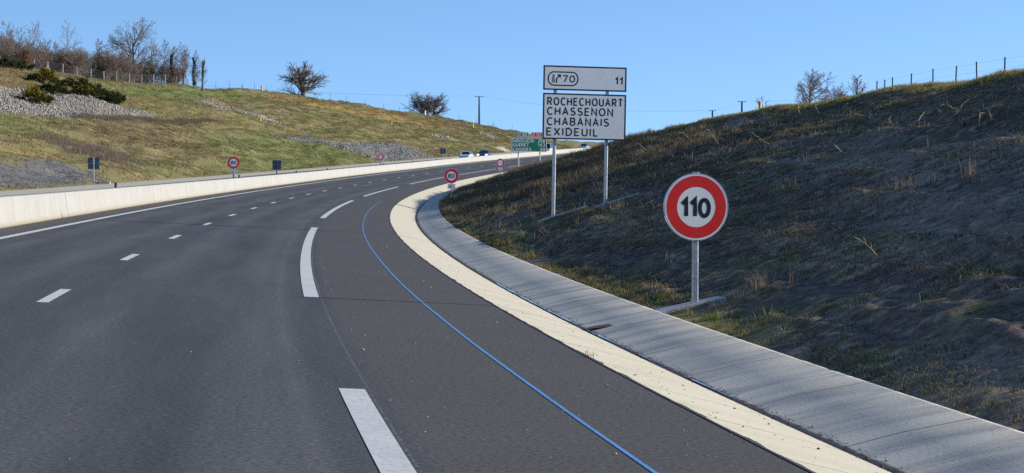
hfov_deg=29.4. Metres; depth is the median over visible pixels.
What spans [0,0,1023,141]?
sky
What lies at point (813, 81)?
bare tree
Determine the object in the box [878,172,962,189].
dry weed
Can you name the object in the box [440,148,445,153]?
sign seen from behind
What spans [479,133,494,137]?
stone scree
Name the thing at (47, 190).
gutter strip
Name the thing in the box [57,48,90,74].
thicket shrub
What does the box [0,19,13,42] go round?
bare tree
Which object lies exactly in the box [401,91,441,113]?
bare oak tree
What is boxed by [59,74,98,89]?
gorse bush
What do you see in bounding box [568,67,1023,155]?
crest grass
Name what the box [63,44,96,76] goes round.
thicket shrub
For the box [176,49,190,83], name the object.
bare tree
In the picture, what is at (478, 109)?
power pole
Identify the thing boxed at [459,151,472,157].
hatchback
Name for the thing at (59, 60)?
thicket shrub
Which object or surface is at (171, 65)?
ivy clad tree
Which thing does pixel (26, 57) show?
russet shrub
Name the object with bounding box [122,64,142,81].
thicket shrub
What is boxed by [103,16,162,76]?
bare oak tree
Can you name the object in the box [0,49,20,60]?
thicket shrub
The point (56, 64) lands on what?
thicket shrub
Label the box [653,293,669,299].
green weed
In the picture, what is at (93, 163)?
sign seen from behind
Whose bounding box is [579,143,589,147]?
hatchback
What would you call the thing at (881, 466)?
gutter silt
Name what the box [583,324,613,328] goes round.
drain grate
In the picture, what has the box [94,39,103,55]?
birch tree
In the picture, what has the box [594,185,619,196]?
dry weed
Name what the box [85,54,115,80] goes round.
thicket shrub
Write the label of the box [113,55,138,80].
thicket shrub
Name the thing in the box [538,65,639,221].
direction sign
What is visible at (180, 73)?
thicket shrub
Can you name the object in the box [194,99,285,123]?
stone scree
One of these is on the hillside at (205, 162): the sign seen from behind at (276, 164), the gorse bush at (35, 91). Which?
the gorse bush at (35, 91)
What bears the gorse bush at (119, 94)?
on the hillside at (205, 162)
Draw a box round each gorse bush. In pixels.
[0,54,24,67]
[3,57,39,69]
[13,77,56,103]
[25,65,60,83]
[30,74,73,95]
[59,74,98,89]
[68,82,97,96]
[80,82,110,95]
[91,91,125,104]
[108,87,126,103]
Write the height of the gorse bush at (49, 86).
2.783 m
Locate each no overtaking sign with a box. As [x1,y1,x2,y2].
[377,154,383,164]
[496,159,504,172]
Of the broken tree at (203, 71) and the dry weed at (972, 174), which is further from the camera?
the broken tree at (203, 71)
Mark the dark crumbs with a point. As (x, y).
(818, 448)
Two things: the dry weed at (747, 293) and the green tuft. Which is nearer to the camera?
the green tuft
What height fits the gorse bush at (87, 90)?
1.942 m
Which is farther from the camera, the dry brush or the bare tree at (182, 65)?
the bare tree at (182, 65)
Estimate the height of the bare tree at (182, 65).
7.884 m
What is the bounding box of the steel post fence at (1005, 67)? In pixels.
[876,56,1021,88]
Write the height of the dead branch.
0.377 m
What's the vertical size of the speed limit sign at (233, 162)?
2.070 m
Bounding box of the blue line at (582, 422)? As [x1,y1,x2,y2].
[362,202,657,472]
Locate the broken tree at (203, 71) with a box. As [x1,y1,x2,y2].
[198,59,207,90]
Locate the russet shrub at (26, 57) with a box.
[7,44,41,67]
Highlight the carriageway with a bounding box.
[127,158,450,186]
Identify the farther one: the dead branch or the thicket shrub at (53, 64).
the thicket shrub at (53, 64)
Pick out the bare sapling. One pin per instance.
(196, 75)
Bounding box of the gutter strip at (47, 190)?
[0,149,559,195]
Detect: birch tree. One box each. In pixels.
[54,20,81,51]
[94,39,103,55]
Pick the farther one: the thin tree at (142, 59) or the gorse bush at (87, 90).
the thin tree at (142, 59)
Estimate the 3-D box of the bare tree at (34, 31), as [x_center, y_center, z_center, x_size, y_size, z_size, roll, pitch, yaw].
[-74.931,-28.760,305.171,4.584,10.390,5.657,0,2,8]
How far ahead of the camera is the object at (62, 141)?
171.00 m
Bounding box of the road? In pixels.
[0,153,811,472]
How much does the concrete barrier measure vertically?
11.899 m
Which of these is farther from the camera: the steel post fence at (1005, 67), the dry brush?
the dry brush
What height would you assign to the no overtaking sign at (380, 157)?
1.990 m
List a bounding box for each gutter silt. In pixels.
[414,217,896,472]
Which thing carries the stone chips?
on the road
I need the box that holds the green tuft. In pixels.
[703,312,722,320]
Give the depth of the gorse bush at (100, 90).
260.24 m
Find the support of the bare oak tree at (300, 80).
on the hillside at (205, 162)
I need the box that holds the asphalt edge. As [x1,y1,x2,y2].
[389,210,815,472]
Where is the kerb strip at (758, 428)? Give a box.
[390,171,890,472]
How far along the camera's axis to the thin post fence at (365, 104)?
420.75 m
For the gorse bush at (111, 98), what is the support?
on the hillside at (205, 162)
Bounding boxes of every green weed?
[642,300,663,305]
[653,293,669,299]
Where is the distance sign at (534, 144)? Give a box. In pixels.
[512,132,546,166]
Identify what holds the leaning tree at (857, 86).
on the hillside at (904, 321)
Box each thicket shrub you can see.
[0,35,23,44]
[0,39,13,58]
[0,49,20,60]
[2,35,36,60]
[6,41,41,62]
[33,47,53,68]
[37,56,61,70]
[43,52,71,71]
[46,47,71,72]
[49,57,60,72]
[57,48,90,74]
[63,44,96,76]
[84,66,104,78]
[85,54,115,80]
[92,48,129,79]
[96,54,134,79]
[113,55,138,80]
[115,54,146,81]
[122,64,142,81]
[124,69,144,81]
[137,59,170,82]
[156,67,180,83]
[165,67,186,83]
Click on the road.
(220, 343)
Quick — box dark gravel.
[0,156,99,188]
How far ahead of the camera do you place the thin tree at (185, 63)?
335.75 m
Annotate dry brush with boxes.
[65,111,219,125]
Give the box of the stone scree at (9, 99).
[0,85,160,119]
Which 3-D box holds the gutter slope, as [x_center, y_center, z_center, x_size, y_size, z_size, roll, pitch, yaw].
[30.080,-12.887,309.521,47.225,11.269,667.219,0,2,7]
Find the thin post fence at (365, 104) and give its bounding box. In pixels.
[225,84,510,128]
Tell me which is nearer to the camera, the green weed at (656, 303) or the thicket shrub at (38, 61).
the green weed at (656, 303)
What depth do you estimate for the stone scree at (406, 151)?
315.97 m
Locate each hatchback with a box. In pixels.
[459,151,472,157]
[477,150,490,155]
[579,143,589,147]
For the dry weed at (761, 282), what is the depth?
29.98 m
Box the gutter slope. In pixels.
[415,183,1023,472]
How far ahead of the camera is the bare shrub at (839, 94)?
113.00 m
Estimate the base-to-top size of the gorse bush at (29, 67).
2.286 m
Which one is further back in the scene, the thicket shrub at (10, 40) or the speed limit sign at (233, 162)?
the thicket shrub at (10, 40)
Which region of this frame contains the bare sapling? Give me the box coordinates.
[191,67,201,88]
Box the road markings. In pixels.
[0,154,561,472]
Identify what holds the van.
on the carriageway
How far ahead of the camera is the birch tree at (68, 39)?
329.29 m
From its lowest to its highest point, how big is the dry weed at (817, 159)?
0.316 m
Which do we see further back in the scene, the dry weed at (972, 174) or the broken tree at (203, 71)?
the broken tree at (203, 71)
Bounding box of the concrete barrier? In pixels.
[0,147,591,227]
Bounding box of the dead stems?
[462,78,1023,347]
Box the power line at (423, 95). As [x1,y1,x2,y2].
[189,84,820,110]
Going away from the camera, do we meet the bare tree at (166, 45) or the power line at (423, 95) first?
the bare tree at (166, 45)
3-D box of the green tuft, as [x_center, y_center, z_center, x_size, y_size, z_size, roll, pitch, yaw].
[2.943,1.146,28.141,0.400,0.138,0.429,0,2,0]
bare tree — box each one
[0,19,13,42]
[8,25,26,44]
[21,20,43,50]
[142,37,161,82]
[157,40,170,80]
[164,48,178,67]
[174,41,192,84]
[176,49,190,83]
[795,68,836,101]
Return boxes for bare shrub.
[794,93,816,102]
[815,85,845,101]
[829,81,849,97]
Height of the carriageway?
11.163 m
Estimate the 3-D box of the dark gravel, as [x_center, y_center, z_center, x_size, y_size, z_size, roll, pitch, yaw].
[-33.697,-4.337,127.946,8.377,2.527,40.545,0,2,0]
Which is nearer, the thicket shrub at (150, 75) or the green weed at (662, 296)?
the green weed at (662, 296)
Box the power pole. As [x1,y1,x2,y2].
[475,96,479,123]
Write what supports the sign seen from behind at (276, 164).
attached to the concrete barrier
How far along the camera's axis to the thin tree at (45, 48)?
307.99 m
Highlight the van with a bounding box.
[547,143,552,150]
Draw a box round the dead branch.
[855,237,881,259]
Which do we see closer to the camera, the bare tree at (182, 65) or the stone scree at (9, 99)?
the stone scree at (9, 99)
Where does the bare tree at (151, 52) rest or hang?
on the hillside at (205, 162)
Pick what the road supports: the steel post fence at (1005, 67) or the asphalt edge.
the asphalt edge
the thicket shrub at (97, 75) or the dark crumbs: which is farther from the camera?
the thicket shrub at (97, 75)
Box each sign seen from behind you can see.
[88,157,110,183]
[272,160,280,174]
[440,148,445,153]
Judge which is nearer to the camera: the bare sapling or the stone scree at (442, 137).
the bare sapling
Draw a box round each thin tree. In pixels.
[38,38,51,51]
[137,50,145,70]
[179,51,191,84]
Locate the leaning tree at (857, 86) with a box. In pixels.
[845,74,869,95]
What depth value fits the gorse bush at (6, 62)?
259.51 m
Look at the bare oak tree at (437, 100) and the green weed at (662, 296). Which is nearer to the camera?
the green weed at (662, 296)
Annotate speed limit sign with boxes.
[227,156,239,177]
[444,168,458,196]
[655,172,727,312]
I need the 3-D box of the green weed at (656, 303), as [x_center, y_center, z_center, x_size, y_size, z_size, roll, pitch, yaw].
[2.312,1.069,31.718,0.468,0.099,0.394,0,2,15]
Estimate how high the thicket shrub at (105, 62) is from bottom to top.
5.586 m
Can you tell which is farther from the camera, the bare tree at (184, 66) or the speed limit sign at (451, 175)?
the bare tree at (184, 66)
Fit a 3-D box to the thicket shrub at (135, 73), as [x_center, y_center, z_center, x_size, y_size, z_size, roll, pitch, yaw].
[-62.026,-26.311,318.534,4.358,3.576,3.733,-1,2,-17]
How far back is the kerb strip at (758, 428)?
21.44 m
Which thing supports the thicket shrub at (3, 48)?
on the hillside at (205, 162)
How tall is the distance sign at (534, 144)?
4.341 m
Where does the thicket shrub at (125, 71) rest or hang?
on the hillside at (205, 162)
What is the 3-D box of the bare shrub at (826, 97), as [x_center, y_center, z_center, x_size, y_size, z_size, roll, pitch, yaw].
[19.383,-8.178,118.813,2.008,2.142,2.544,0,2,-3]
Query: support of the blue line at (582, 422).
on the road
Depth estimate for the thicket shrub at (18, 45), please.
279.48 m
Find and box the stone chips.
[59,244,731,458]
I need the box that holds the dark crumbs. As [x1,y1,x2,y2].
[424,256,876,472]
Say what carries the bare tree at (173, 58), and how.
on the hillside at (205, 162)
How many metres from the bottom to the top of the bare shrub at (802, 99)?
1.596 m
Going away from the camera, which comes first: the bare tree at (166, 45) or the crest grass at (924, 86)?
the crest grass at (924, 86)
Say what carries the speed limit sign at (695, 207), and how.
on the hillside at (904, 321)
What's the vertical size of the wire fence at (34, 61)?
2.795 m
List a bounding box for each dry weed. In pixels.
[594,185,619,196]
[734,288,757,298]
[746,271,774,289]
[798,151,848,162]
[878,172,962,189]
[959,158,980,183]
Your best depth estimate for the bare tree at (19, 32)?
308.83 m
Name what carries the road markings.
on the road
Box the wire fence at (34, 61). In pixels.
[0,56,188,84]
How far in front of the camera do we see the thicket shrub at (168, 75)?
332.80 m
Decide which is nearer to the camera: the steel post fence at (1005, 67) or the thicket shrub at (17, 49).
the steel post fence at (1005, 67)
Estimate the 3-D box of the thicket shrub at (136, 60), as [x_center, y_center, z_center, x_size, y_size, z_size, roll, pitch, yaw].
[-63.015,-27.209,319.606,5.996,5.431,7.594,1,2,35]
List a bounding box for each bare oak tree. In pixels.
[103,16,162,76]
[277,60,327,96]
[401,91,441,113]
[414,92,449,115]
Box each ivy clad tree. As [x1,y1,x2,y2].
[163,46,181,83]
[187,50,202,87]
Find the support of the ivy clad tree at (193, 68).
on the hillside at (205, 162)
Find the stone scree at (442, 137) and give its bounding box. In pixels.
[429,132,451,139]
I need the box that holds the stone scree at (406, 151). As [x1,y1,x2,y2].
[270,134,435,160]
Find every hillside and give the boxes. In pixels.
[0,66,603,190]
[439,72,1023,431]
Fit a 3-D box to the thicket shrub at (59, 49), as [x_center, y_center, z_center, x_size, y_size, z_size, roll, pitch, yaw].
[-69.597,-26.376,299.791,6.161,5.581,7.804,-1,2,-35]

